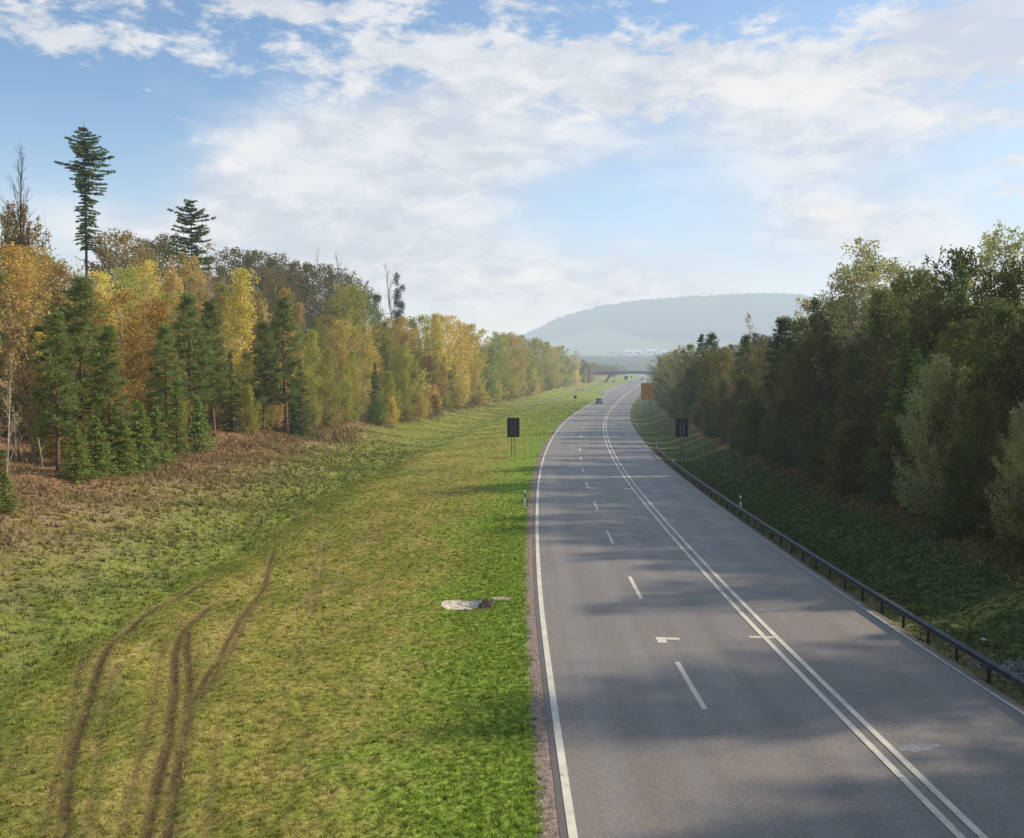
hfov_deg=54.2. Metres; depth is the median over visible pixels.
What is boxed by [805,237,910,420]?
broadleaf tree
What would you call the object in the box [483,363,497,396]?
broadleaf tree
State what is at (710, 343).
pine tree
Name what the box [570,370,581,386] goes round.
broadleaf tree
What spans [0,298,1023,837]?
ground
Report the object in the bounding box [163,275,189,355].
birch tree
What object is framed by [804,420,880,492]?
shrub
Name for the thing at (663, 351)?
warehouse
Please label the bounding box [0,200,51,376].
broadleaf tree
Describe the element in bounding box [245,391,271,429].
spruce tree
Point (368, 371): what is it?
birch tree
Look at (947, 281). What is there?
broadleaf tree
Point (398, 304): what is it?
poplar tree
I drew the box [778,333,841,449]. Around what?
broadleaf tree
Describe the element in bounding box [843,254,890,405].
broadleaf tree
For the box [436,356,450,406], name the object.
birch tree
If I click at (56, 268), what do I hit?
broadleaf tree
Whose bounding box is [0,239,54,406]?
birch tree
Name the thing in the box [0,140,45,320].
tree
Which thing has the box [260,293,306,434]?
pine tree
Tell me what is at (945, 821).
double centre line
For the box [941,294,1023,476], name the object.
broadleaf tree
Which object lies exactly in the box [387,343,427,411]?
broadleaf tree
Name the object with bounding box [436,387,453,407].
shrub
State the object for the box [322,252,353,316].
bare tree
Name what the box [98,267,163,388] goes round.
birch tree
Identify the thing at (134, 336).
birch tree
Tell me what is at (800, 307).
broadleaf tree
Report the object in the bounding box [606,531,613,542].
lane dash
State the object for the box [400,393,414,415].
shrub
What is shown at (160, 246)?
broadleaf tree
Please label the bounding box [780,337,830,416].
broadleaf tree
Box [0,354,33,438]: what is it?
shrub
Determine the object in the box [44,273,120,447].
pine tree
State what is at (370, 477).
grass
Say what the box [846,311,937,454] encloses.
broadleaf tree
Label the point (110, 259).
broadleaf tree
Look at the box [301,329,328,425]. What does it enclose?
broadleaf tree
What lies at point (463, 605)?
drain inlet
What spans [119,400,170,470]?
spruce tree
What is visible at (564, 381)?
broadleaf tree
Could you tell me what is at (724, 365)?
broadleaf tree
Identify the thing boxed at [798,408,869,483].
shrub
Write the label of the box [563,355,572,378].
broadleaf tree
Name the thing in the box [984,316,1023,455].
broadleaf tree
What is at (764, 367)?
broadleaf tree
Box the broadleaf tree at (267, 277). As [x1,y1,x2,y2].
[242,266,309,355]
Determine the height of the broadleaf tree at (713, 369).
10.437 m
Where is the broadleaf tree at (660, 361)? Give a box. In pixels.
[645,351,675,402]
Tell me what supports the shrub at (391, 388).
on the ground at (668, 326)
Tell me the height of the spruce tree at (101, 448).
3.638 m
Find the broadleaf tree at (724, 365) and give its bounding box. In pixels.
[688,345,737,410]
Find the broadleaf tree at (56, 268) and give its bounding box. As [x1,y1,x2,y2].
[23,260,99,383]
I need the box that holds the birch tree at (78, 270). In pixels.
[4,253,105,324]
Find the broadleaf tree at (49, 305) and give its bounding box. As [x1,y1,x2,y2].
[37,289,69,330]
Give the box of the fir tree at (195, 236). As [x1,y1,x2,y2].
[167,198,215,292]
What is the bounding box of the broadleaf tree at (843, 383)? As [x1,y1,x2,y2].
[828,343,881,436]
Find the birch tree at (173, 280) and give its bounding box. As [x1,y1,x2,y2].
[161,263,183,368]
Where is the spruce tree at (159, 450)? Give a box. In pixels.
[136,406,182,465]
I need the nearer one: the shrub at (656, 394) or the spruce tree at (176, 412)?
the spruce tree at (176, 412)
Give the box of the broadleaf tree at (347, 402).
[335,365,355,424]
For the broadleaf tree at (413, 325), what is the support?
on the ground at (668, 326)
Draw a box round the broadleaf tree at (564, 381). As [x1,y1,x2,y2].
[558,364,571,386]
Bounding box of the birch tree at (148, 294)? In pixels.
[140,282,165,351]
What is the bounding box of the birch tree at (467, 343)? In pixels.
[449,320,483,398]
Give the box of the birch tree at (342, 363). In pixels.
[336,350,348,412]
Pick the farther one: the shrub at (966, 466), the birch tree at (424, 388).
the birch tree at (424, 388)
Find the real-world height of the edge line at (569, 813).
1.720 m
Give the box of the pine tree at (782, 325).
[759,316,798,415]
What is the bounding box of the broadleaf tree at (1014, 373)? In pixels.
[983,316,1023,492]
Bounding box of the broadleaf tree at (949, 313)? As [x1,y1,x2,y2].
[889,296,999,467]
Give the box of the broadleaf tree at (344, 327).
[317,318,377,405]
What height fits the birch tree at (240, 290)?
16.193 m
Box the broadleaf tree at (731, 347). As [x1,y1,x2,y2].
[727,343,744,407]
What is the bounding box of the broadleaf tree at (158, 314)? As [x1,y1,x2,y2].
[114,297,190,435]
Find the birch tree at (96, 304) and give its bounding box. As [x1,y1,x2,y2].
[86,280,106,351]
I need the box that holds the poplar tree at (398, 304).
[383,263,406,343]
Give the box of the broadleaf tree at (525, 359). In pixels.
[507,335,538,387]
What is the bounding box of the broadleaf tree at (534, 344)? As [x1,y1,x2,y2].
[520,337,547,387]
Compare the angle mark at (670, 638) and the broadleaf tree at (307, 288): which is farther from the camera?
the broadleaf tree at (307, 288)
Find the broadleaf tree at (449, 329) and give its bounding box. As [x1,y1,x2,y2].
[425,314,478,394]
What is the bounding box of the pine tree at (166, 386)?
[143,321,189,449]
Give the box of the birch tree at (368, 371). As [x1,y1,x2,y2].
[337,323,383,413]
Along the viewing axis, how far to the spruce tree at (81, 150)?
108.77 m
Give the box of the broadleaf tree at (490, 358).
[470,345,498,399]
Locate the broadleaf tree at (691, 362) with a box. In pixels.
[681,359,698,387]
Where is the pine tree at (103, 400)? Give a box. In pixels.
[82,323,135,472]
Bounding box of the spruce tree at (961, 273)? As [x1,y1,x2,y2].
[943,257,974,348]
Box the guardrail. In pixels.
[653,448,1023,688]
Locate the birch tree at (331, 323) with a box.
[314,313,345,409]
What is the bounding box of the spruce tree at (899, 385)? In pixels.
[867,330,930,492]
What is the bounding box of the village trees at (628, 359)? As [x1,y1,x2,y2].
[529,355,667,364]
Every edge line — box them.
[536,393,607,837]
[628,396,1023,714]
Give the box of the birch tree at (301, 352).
[286,347,320,411]
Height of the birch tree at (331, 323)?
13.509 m
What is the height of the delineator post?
1.140 m
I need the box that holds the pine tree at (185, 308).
[167,290,217,442]
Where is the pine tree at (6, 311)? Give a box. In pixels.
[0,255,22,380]
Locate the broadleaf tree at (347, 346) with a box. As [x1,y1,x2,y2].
[334,333,383,401]
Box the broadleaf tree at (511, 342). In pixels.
[488,332,534,395]
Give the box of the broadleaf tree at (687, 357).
[670,343,702,392]
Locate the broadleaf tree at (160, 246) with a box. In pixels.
[129,232,210,295]
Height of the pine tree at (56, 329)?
9.171 m
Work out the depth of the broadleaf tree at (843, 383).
75.35 m
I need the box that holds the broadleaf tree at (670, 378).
[652,349,685,400]
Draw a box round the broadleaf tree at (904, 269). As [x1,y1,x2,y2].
[871,260,912,365]
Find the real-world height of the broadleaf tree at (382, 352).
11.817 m
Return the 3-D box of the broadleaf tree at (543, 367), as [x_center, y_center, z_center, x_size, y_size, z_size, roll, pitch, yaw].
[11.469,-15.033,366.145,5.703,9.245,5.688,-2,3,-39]
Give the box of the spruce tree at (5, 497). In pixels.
[0,470,24,513]
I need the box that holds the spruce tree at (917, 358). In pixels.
[895,348,932,474]
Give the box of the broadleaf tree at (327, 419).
[313,347,350,428]
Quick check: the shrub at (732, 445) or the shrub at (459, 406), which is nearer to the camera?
the shrub at (732, 445)
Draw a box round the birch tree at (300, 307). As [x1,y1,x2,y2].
[292,300,309,364]
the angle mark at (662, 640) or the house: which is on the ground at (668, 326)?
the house
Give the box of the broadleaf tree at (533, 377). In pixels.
[529,367,542,391]
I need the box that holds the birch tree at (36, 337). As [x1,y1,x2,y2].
[20,332,66,457]
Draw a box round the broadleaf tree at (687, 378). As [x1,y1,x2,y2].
[678,366,702,422]
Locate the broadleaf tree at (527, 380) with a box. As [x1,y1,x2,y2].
[521,369,531,391]
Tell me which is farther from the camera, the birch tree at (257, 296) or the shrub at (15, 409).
the birch tree at (257, 296)
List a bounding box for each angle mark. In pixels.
[656,637,679,639]
[657,639,666,642]
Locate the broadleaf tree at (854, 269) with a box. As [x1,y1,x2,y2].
[813,258,884,413]
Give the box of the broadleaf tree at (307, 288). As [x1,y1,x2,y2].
[275,260,349,365]
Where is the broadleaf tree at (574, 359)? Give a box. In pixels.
[566,354,582,380]
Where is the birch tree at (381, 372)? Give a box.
[369,349,384,401]
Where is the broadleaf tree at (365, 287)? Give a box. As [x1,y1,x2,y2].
[322,273,384,373]
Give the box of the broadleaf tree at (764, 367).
[750,343,784,425]
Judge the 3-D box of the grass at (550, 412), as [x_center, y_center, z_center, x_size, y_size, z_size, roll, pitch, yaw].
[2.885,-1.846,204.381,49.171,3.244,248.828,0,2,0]
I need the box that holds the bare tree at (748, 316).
[744,312,758,369]
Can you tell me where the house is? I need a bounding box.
[608,352,615,355]
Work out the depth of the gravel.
29.31 m
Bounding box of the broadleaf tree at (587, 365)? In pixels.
[579,361,600,382]
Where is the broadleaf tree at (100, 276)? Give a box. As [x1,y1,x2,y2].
[76,268,125,385]
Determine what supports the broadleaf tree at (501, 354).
on the ground at (668, 326)
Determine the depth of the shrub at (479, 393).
224.46 m
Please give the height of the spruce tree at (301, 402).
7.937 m
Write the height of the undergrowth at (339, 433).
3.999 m
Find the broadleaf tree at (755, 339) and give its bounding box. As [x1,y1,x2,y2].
[751,332,773,372]
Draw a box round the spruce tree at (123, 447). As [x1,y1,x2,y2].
[94,412,148,476]
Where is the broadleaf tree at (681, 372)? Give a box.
[674,362,687,393]
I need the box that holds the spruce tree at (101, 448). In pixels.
[77,415,121,477]
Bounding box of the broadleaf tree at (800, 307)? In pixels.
[782,297,811,348]
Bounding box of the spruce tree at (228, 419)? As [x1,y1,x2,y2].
[215,351,246,432]
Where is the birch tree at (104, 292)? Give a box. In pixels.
[89,287,122,351]
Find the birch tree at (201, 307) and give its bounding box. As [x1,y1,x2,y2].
[176,299,228,391]
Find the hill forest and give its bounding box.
[489,292,859,342]
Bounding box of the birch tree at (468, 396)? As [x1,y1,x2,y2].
[456,360,470,399]
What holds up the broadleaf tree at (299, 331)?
on the ground at (668, 326)
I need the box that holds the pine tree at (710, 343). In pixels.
[696,332,723,397]
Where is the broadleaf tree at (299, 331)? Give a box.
[294,325,308,358]
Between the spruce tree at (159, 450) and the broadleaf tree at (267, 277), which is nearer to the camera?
the spruce tree at (159, 450)
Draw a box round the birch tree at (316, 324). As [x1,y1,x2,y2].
[297,316,334,405]
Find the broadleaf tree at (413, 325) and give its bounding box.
[393,314,449,401]
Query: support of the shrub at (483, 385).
on the ground at (668, 326)
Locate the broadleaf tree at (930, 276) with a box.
[873,265,951,369]
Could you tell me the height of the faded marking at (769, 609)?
0.031 m
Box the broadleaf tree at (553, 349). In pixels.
[539,345,566,386]
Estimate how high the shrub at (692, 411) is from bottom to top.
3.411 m
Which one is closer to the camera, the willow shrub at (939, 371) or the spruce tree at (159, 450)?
the willow shrub at (939, 371)
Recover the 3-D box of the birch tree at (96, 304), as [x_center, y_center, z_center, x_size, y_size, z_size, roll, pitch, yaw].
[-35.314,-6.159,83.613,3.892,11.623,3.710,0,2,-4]
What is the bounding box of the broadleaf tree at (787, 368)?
[763,353,804,415]
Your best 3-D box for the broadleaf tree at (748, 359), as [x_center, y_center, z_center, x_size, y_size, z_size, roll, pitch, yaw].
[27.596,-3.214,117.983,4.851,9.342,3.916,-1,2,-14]
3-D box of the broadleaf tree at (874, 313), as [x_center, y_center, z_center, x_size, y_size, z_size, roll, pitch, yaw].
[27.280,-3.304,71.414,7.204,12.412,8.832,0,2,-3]
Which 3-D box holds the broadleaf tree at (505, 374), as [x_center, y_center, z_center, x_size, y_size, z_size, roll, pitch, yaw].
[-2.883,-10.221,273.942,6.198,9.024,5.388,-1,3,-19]
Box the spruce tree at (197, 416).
[178,398,219,452]
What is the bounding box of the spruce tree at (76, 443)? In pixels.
[55,425,100,482]
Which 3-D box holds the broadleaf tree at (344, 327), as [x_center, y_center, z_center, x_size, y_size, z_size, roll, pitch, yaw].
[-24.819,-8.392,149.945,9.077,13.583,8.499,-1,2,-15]
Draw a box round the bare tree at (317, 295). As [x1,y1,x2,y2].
[306,248,327,326]
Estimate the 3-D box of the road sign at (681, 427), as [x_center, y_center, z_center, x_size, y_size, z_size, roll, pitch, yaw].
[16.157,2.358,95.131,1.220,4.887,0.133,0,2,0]
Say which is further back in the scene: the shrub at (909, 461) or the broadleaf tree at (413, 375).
the broadleaf tree at (413, 375)
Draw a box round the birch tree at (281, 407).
[273,353,300,419]
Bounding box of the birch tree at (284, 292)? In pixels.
[272,285,309,405]
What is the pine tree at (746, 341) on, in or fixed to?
on the ground at (668, 326)
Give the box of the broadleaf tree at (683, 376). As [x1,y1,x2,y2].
[674,366,690,389]
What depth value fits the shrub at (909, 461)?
52.36 m
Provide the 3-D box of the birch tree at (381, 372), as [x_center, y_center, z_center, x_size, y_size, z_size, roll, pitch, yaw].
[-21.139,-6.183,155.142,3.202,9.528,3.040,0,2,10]
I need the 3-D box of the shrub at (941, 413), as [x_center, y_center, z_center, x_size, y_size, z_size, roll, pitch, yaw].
[22.875,1.151,50.338,5.168,7.426,5.985,-1,3,-20]
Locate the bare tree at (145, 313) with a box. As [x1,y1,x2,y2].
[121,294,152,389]
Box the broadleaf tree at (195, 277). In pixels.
[151,252,213,342]
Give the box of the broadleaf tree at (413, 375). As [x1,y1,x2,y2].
[397,357,428,410]
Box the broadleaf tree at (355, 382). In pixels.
[340,349,370,420]
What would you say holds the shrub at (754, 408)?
on the ground at (668, 326)
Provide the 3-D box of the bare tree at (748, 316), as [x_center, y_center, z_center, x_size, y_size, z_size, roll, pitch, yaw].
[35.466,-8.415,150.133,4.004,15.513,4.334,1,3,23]
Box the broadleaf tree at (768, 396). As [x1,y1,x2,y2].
[756,350,784,429]
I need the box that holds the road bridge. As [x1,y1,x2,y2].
[590,370,655,381]
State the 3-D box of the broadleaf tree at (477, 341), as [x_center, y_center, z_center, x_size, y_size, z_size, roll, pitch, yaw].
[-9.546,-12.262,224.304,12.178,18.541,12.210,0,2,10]
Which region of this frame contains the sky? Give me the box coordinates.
[0,0,1023,347]
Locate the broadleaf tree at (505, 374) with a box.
[498,365,512,387]
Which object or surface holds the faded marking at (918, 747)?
on the road
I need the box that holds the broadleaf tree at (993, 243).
[941,220,1023,341]
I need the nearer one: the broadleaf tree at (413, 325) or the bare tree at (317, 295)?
the broadleaf tree at (413, 325)
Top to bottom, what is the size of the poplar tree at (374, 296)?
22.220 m
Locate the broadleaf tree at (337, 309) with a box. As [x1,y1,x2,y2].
[312,282,372,381]
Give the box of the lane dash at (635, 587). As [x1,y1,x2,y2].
[628,577,642,598]
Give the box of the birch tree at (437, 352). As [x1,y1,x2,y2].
[420,310,448,402]
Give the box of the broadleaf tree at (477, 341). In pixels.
[454,323,491,402]
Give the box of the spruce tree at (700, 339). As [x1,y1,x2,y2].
[683,334,705,422]
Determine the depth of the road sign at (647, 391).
224.91 m
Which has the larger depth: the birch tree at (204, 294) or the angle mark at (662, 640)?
the birch tree at (204, 294)
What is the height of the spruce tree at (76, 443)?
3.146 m
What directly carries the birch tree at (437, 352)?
on the ground at (668, 326)
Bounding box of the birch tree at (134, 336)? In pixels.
[82,286,168,439]
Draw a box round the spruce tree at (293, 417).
[279,400,306,436]
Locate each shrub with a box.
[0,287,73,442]
[0,294,64,466]
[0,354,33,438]
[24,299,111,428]
[24,373,91,458]
[61,367,114,436]
[154,394,195,442]
[199,384,234,427]
[234,384,267,431]
[243,385,281,423]
[362,393,387,425]
[372,371,407,419]
[383,397,400,422]
[395,359,434,402]
[398,399,412,420]
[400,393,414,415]
[410,390,433,417]
[414,388,436,414]
[427,350,475,405]
[428,383,443,409]
[428,395,440,413]
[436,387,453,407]
[437,392,447,409]
[453,390,466,408]
[468,385,483,404]
[471,371,490,399]
[473,384,483,403]
[490,369,507,396]
[491,381,501,400]
[507,382,513,397]
[509,363,531,395]
[542,377,549,390]
[654,372,671,406]
[654,388,660,405]
[687,402,700,423]
[688,396,704,425]
[690,398,709,428]
[698,400,719,437]
[702,398,734,437]
[706,379,734,430]
[721,375,768,429]
[725,399,763,449]
[734,396,769,455]
[752,398,808,460]
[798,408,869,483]
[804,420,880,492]
[822,420,876,491]
[859,423,914,503]
[861,410,917,497]
[884,439,934,510]
[891,352,983,516]
[891,369,1010,508]
[908,438,988,535]
[935,429,995,515]
[951,389,1022,520]
[959,454,1023,537]
[979,449,1023,561]
[984,399,1023,545]
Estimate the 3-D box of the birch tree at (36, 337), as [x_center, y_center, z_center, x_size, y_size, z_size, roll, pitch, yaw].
[-27.151,-1.299,57.957,2.825,7.514,2.132,1,3,31]
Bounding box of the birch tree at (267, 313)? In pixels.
[232,297,273,362]
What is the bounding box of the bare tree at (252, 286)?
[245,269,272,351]
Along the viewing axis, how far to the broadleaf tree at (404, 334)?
178.48 m
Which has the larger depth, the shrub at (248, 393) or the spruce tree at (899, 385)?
the shrub at (248, 393)
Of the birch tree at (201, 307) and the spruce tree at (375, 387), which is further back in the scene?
the spruce tree at (375, 387)
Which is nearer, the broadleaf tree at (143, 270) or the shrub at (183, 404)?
the shrub at (183, 404)
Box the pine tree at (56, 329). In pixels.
[25,311,87,470]
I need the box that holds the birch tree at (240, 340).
[225,310,258,382]
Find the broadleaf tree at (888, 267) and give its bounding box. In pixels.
[836,255,933,365]
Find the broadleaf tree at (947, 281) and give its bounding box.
[902,244,1022,417]
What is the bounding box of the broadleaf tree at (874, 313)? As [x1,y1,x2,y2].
[839,287,927,447]
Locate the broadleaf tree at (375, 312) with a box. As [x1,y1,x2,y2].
[349,295,389,353]
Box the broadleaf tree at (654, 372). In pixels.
[646,359,666,396]
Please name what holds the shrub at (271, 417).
on the ground at (668, 326)
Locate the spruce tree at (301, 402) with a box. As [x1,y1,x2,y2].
[289,362,318,437]
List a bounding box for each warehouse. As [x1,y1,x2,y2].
[624,350,641,354]
[644,349,656,354]
[660,350,669,354]
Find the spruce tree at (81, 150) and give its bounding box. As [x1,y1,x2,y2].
[53,127,115,275]
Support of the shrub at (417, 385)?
on the ground at (668, 326)
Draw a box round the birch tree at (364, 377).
[353,357,377,410]
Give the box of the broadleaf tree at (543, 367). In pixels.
[538,365,550,388]
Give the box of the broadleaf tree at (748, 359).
[727,352,762,420]
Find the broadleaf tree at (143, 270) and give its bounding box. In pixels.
[96,252,173,316]
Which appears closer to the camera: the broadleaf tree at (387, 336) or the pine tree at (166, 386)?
the pine tree at (166, 386)
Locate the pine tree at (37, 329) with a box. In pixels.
[17,324,51,441]
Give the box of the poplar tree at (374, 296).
[370,292,384,339]
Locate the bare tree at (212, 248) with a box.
[189,242,235,319]
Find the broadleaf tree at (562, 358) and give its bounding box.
[553,345,576,384]
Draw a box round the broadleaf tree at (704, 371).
[694,348,732,402]
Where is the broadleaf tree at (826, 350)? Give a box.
[795,332,860,450]
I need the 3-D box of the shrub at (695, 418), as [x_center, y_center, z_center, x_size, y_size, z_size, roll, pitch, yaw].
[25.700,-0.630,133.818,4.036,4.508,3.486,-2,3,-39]
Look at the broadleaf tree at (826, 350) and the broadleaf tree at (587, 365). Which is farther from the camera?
the broadleaf tree at (587, 365)
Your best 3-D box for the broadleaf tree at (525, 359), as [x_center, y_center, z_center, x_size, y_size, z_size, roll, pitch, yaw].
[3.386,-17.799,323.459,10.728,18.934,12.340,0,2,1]
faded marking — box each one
[753,608,786,610]
[897,742,939,752]
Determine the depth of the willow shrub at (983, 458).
45.92 m
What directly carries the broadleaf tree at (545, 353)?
on the ground at (668, 326)
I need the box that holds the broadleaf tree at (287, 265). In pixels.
[261,257,321,348]
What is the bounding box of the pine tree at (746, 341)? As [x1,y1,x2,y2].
[731,334,758,400]
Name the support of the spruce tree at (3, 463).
on the ground at (668, 326)
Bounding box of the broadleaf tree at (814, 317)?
[758,297,846,397]
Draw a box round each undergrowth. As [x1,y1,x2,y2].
[0,419,360,564]
[266,390,537,443]
[663,413,1023,584]
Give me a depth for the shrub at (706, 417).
117.80 m
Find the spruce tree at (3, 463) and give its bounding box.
[0,432,15,465]
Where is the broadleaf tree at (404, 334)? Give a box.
[371,316,442,386]
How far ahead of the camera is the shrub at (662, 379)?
229.48 m
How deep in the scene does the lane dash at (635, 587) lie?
37.96 m
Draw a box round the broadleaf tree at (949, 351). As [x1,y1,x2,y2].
[914,318,1022,484]
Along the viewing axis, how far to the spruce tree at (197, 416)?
74.92 m
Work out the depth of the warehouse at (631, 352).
1607.00 m
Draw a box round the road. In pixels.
[533,374,1023,837]
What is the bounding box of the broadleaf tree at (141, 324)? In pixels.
[120,317,177,440]
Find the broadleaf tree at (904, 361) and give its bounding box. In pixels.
[897,313,992,439]
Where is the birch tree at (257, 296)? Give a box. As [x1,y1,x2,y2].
[241,287,269,379]
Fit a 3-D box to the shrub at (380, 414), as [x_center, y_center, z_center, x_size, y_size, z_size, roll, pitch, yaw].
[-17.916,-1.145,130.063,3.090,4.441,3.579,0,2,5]
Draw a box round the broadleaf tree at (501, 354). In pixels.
[485,330,517,396]
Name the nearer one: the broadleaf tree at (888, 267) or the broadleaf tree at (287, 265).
the broadleaf tree at (888, 267)
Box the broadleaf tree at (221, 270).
[206,265,241,348]
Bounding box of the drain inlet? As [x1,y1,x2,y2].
[441,597,510,610]
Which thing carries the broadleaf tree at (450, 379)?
on the ground at (668, 326)
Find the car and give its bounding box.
[595,398,601,402]
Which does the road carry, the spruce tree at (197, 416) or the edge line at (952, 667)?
the edge line at (952, 667)
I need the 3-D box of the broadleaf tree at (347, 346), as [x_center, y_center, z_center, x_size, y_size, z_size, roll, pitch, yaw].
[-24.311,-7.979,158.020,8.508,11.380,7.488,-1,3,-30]
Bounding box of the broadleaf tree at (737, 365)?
[726,358,764,399]
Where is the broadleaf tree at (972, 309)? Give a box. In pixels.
[965,304,1016,446]
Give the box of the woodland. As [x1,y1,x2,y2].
[549,359,657,376]
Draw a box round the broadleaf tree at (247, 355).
[231,349,270,424]
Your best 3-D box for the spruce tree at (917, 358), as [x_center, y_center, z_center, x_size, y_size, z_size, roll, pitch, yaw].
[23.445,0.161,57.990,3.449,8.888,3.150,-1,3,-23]
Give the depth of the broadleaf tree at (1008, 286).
57.16 m
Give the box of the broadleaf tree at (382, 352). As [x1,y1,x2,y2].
[372,337,405,403]
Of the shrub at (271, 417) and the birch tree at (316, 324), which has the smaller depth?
the shrub at (271, 417)
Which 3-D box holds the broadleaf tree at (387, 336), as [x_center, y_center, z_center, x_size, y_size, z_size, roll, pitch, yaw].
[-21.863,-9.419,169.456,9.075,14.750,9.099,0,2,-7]
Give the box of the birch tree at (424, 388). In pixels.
[406,364,431,402]
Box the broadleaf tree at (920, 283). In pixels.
[855,266,953,415]
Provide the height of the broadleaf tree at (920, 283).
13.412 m
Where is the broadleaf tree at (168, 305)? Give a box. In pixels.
[147,288,196,377]
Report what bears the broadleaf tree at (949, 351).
on the ground at (668, 326)
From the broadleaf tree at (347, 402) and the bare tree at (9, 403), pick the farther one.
the broadleaf tree at (347, 402)
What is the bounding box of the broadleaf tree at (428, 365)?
[418,354,447,404]
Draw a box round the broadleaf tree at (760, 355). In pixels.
[736,342,770,423]
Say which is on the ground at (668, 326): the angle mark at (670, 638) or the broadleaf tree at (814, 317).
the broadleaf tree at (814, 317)
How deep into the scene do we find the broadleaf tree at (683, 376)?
180.62 m
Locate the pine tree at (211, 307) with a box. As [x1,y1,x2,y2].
[191,296,234,437]
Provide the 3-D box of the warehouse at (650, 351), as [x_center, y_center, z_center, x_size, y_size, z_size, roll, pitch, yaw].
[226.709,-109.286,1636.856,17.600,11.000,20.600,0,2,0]
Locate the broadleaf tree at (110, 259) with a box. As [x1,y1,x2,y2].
[72,227,164,348]
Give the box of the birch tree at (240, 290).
[216,267,260,420]
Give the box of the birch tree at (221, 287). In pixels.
[208,279,237,405]
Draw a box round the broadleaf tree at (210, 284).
[177,266,229,329]
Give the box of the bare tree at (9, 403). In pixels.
[0,349,26,490]
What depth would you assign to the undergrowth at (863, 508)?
56.37 m
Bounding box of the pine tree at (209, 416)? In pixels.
[193,320,232,428]
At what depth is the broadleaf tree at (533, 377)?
332.26 m
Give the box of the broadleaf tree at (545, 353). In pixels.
[528,339,559,385]
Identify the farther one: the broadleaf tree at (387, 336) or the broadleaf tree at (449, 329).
the broadleaf tree at (449, 329)
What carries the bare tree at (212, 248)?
on the ground at (668, 326)
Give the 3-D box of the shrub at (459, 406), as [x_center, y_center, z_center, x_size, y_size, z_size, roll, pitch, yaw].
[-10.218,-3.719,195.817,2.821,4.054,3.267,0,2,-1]
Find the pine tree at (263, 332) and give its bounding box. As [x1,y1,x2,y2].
[244,321,286,429]
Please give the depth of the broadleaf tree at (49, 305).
74.30 m
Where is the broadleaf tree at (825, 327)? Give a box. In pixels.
[792,298,864,421]
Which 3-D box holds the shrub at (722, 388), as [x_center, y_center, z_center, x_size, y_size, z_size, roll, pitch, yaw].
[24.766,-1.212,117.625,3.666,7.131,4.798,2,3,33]
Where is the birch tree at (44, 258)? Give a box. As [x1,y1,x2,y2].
[0,244,72,346]
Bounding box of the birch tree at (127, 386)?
[73,332,144,448]
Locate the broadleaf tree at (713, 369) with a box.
[705,348,738,403]
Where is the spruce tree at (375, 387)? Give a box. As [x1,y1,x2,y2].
[365,363,386,423]
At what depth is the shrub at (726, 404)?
111.85 m
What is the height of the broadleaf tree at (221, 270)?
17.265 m
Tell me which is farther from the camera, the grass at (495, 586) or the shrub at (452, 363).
the shrub at (452, 363)
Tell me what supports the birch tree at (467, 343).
on the ground at (668, 326)
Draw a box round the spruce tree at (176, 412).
[161,386,194,458]
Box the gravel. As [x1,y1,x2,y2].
[953,656,1023,678]
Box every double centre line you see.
[603,383,965,837]
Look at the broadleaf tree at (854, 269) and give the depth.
81.73 m
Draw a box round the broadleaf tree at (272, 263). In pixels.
[227,249,314,336]
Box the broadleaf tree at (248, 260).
[204,246,287,350]
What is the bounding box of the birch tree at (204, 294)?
[190,278,215,389]
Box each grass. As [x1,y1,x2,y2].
[0,422,451,756]
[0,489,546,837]
[246,395,591,477]
[349,508,548,837]
[658,441,1023,697]
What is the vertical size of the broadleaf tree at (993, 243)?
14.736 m
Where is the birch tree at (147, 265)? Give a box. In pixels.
[109,259,172,370]
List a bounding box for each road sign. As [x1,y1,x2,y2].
[507,418,518,456]
[641,383,653,414]
[675,418,687,465]
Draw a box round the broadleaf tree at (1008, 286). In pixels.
[950,255,1023,454]
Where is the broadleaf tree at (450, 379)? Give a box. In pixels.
[438,369,460,404]
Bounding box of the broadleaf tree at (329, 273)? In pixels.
[302,263,367,369]
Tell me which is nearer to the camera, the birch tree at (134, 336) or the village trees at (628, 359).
the birch tree at (134, 336)
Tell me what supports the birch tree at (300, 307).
on the ground at (668, 326)
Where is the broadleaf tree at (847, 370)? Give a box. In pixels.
[817,337,883,457]
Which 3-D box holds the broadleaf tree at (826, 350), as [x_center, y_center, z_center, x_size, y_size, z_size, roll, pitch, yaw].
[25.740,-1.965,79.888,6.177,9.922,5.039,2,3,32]
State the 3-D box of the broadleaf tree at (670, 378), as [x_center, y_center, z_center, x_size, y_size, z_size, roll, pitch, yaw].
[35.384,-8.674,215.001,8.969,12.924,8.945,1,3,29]
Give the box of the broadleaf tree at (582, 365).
[578,359,589,381]
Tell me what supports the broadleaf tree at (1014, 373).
on the ground at (668, 326)
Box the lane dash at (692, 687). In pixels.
[675,662,706,708]
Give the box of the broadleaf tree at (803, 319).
[761,315,819,408]
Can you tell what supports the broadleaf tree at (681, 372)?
on the ground at (668, 326)
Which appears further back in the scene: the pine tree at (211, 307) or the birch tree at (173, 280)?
the birch tree at (173, 280)
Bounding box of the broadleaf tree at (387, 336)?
[367,320,402,395]

